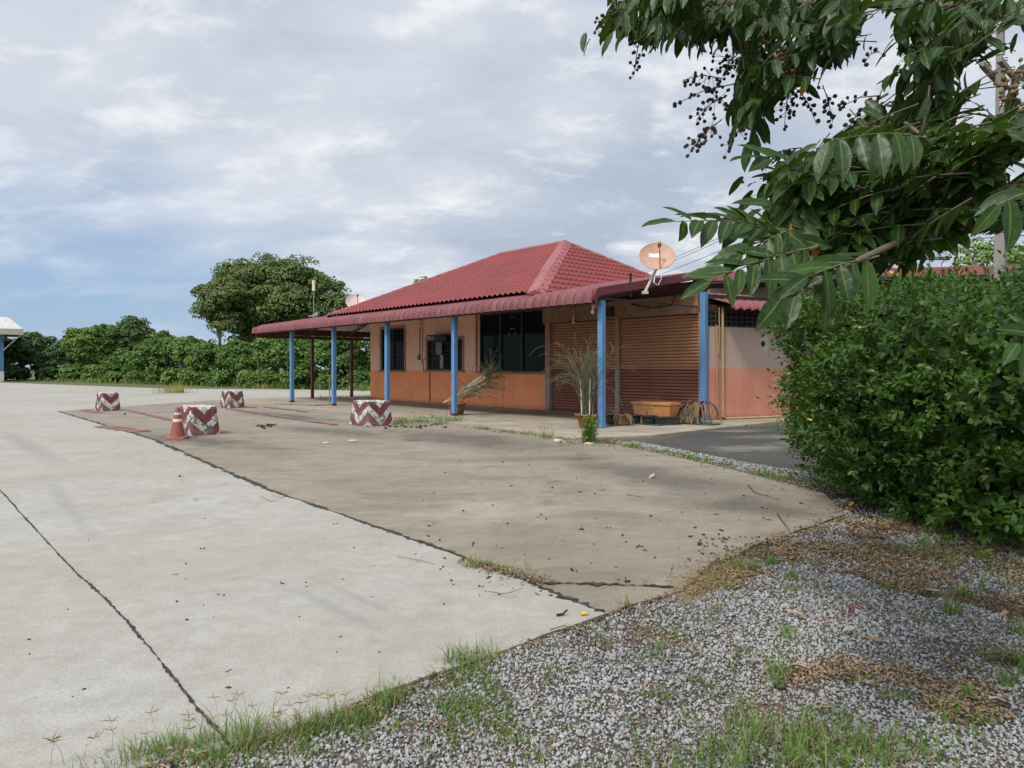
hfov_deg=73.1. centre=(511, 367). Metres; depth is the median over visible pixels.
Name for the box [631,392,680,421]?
planter trough
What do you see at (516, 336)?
window
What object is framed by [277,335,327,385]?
shrub
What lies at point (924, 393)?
hedge bush
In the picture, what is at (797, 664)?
fallen leaf
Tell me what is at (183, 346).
shrub
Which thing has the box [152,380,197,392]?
weed clump
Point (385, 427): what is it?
seed debris
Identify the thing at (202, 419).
concrete barrier block
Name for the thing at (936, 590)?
fallen leaf
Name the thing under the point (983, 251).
tree
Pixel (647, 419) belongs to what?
flower pot
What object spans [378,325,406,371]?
window
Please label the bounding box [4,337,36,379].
tree
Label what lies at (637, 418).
flower pot
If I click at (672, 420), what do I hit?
flower pot
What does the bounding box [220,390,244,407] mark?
concrete barrier block
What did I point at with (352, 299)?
satellite dish
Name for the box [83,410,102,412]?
painted line
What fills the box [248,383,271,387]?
weed clump
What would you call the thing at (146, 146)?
sky
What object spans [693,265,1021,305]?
outbuilding
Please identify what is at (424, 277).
tree
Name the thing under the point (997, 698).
fallen leaf
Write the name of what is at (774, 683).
seedling
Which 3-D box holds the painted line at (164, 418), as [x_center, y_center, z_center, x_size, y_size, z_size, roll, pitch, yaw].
[-10.463,1.491,20.656,0.298,0.001,8.642,0,0,-40]
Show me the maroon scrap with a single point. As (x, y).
(851, 607)
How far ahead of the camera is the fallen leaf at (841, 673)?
3.34 m
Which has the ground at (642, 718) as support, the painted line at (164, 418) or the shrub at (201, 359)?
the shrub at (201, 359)
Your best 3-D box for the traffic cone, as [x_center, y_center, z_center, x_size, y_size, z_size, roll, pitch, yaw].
[-7.084,1.167,14.639,0.400,0.667,0.400,0,0,-11]
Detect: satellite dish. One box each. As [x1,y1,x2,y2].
[346,294,365,305]
[639,241,674,293]
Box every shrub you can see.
[94,347,145,382]
[125,330,183,382]
[158,335,205,384]
[180,338,229,384]
[201,339,271,386]
[236,338,289,387]
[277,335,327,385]
[299,336,369,388]
[361,341,369,384]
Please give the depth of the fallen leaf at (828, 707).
3.03 m
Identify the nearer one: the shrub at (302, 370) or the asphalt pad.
the asphalt pad
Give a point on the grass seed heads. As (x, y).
(189, 728)
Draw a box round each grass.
[40,376,1023,767]
[49,376,1023,767]
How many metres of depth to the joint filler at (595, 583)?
4.79 m
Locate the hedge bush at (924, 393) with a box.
[756,244,1023,552]
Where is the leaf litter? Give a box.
[138,433,1023,767]
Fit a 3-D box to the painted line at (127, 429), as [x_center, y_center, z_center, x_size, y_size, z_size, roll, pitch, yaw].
[-9.581,1.491,16.975,2.415,0.001,0.596,0,0,41]
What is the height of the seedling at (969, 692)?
0.104 m
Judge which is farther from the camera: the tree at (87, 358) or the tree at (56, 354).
the tree at (56, 354)
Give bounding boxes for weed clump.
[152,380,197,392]
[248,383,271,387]
[531,424,553,438]
[575,414,603,442]
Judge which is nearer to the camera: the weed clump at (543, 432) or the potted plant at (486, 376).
the weed clump at (543, 432)
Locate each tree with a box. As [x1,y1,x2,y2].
[4,331,60,379]
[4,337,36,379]
[34,339,81,379]
[55,327,105,380]
[66,323,124,378]
[95,315,155,378]
[188,275,247,371]
[198,252,351,382]
[414,276,427,282]
[580,0,1023,383]
[917,236,1023,283]
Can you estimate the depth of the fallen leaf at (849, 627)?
3.93 m
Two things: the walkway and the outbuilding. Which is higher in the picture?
the outbuilding
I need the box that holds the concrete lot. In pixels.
[0,382,604,767]
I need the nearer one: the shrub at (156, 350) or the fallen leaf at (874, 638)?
the fallen leaf at (874, 638)
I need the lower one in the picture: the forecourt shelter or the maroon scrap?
the maroon scrap
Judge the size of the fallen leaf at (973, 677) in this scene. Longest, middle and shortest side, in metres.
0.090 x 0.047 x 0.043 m
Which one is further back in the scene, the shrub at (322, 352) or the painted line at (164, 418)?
the shrub at (322, 352)
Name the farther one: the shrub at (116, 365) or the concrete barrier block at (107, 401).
the shrub at (116, 365)
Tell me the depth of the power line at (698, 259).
59.31 m
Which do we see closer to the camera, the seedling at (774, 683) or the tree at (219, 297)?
the seedling at (774, 683)
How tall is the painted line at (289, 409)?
0.001 m
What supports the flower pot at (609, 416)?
on the walkway
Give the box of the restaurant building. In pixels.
[252,240,848,427]
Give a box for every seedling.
[772,675,784,690]
[960,684,978,700]
[976,548,996,569]
[977,580,988,590]
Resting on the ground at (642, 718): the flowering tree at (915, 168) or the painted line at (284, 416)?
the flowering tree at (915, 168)
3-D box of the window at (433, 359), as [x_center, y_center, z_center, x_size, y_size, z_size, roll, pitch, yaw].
[-2.774,-0.561,28.403,0.185,1.432,2.680,0,0,-42]
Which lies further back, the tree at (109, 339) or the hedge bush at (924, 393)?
the tree at (109, 339)
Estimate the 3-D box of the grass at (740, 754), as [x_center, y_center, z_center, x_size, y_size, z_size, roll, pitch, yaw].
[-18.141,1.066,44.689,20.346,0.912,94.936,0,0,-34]
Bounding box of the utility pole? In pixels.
[979,27,1019,285]
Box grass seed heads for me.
[43,683,385,764]
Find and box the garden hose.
[597,423,720,425]
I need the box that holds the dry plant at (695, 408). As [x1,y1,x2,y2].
[676,398,721,423]
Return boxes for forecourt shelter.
[0,317,22,380]
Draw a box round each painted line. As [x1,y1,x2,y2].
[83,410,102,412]
[93,425,150,431]
[129,411,172,420]
[226,408,338,424]
[267,407,310,411]
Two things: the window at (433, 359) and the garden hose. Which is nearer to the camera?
the garden hose
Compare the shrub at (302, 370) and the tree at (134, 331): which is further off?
the tree at (134, 331)
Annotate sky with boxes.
[0,0,1023,368]
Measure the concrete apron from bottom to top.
0.086 m
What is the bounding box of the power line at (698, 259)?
[657,235,780,275]
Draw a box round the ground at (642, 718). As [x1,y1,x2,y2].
[0,368,1023,767]
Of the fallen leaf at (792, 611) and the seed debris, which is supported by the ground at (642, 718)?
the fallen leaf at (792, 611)
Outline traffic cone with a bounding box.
[165,407,189,439]
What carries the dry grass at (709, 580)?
on the ground at (642, 718)
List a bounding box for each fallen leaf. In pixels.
[785,609,801,615]
[787,663,808,668]
[812,706,831,710]
[840,672,855,678]
[842,625,854,632]
[869,635,881,641]
[923,588,939,592]
[964,676,980,679]
[988,695,1011,705]
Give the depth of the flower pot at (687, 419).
18.05 m
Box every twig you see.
[556,609,567,615]
[815,648,933,679]
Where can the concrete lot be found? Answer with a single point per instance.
(62, 475)
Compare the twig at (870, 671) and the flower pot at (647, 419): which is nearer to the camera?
the twig at (870, 671)
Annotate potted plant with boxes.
[443,349,510,414]
[535,327,642,427]
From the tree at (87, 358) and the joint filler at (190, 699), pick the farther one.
the tree at (87, 358)
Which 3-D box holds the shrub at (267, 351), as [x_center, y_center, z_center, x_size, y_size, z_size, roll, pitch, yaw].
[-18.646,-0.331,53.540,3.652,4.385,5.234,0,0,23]
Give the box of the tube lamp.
[312,280,314,329]
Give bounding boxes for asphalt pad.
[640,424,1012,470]
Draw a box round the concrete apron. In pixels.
[60,401,844,616]
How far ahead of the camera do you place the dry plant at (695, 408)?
18.06 m
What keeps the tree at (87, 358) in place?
on the ground at (642, 718)
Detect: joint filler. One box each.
[0,490,232,747]
[58,411,266,487]
[264,488,525,580]
[529,579,672,586]
[532,583,604,611]
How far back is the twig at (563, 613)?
4.18 m
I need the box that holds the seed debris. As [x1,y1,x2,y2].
[27,423,803,696]
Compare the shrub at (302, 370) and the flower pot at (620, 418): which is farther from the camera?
the shrub at (302, 370)
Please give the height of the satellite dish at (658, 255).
1.374 m
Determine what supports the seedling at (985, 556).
on the ground at (642, 718)
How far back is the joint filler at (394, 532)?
6.32 m
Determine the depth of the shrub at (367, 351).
48.90 m
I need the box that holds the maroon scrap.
[846,604,855,608]
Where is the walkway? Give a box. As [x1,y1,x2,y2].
[211,395,789,439]
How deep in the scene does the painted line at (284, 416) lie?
20.93 m
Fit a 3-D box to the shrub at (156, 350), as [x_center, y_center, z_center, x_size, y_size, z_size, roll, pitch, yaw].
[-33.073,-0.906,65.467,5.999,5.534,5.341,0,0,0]
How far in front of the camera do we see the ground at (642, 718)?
3.45 m
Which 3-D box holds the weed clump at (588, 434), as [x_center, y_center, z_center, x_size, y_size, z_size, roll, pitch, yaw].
[1.565,1.161,13.822,0.909,0.679,0.826,0,0,0]
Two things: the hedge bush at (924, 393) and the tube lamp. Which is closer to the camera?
the hedge bush at (924, 393)
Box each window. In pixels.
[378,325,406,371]
[424,336,464,371]
[479,309,544,373]
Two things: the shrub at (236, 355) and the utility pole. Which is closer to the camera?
the utility pole
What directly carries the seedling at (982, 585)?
on the ground at (642, 718)
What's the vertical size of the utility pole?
11.200 m
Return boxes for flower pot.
[606,405,616,423]
[608,412,633,424]
[628,414,640,422]
[641,407,656,423]
[653,416,680,424]
[677,411,700,423]
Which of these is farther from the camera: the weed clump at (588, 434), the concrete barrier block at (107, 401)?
the concrete barrier block at (107, 401)
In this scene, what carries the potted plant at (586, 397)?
on the walkway
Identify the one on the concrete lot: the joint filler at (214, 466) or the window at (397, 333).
the joint filler at (214, 466)
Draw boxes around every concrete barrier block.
[95,392,120,410]
[180,404,219,435]
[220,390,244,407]
[349,399,392,426]
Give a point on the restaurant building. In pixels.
(515, 308)
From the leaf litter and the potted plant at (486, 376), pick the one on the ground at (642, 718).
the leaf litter
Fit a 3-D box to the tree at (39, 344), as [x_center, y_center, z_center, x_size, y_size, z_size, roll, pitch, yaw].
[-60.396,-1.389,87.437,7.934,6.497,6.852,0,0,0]
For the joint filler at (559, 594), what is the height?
0.001 m
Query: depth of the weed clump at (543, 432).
14.66 m
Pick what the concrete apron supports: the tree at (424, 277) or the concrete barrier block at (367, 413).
the concrete barrier block at (367, 413)
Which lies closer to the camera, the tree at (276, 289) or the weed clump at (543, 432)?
the weed clump at (543, 432)

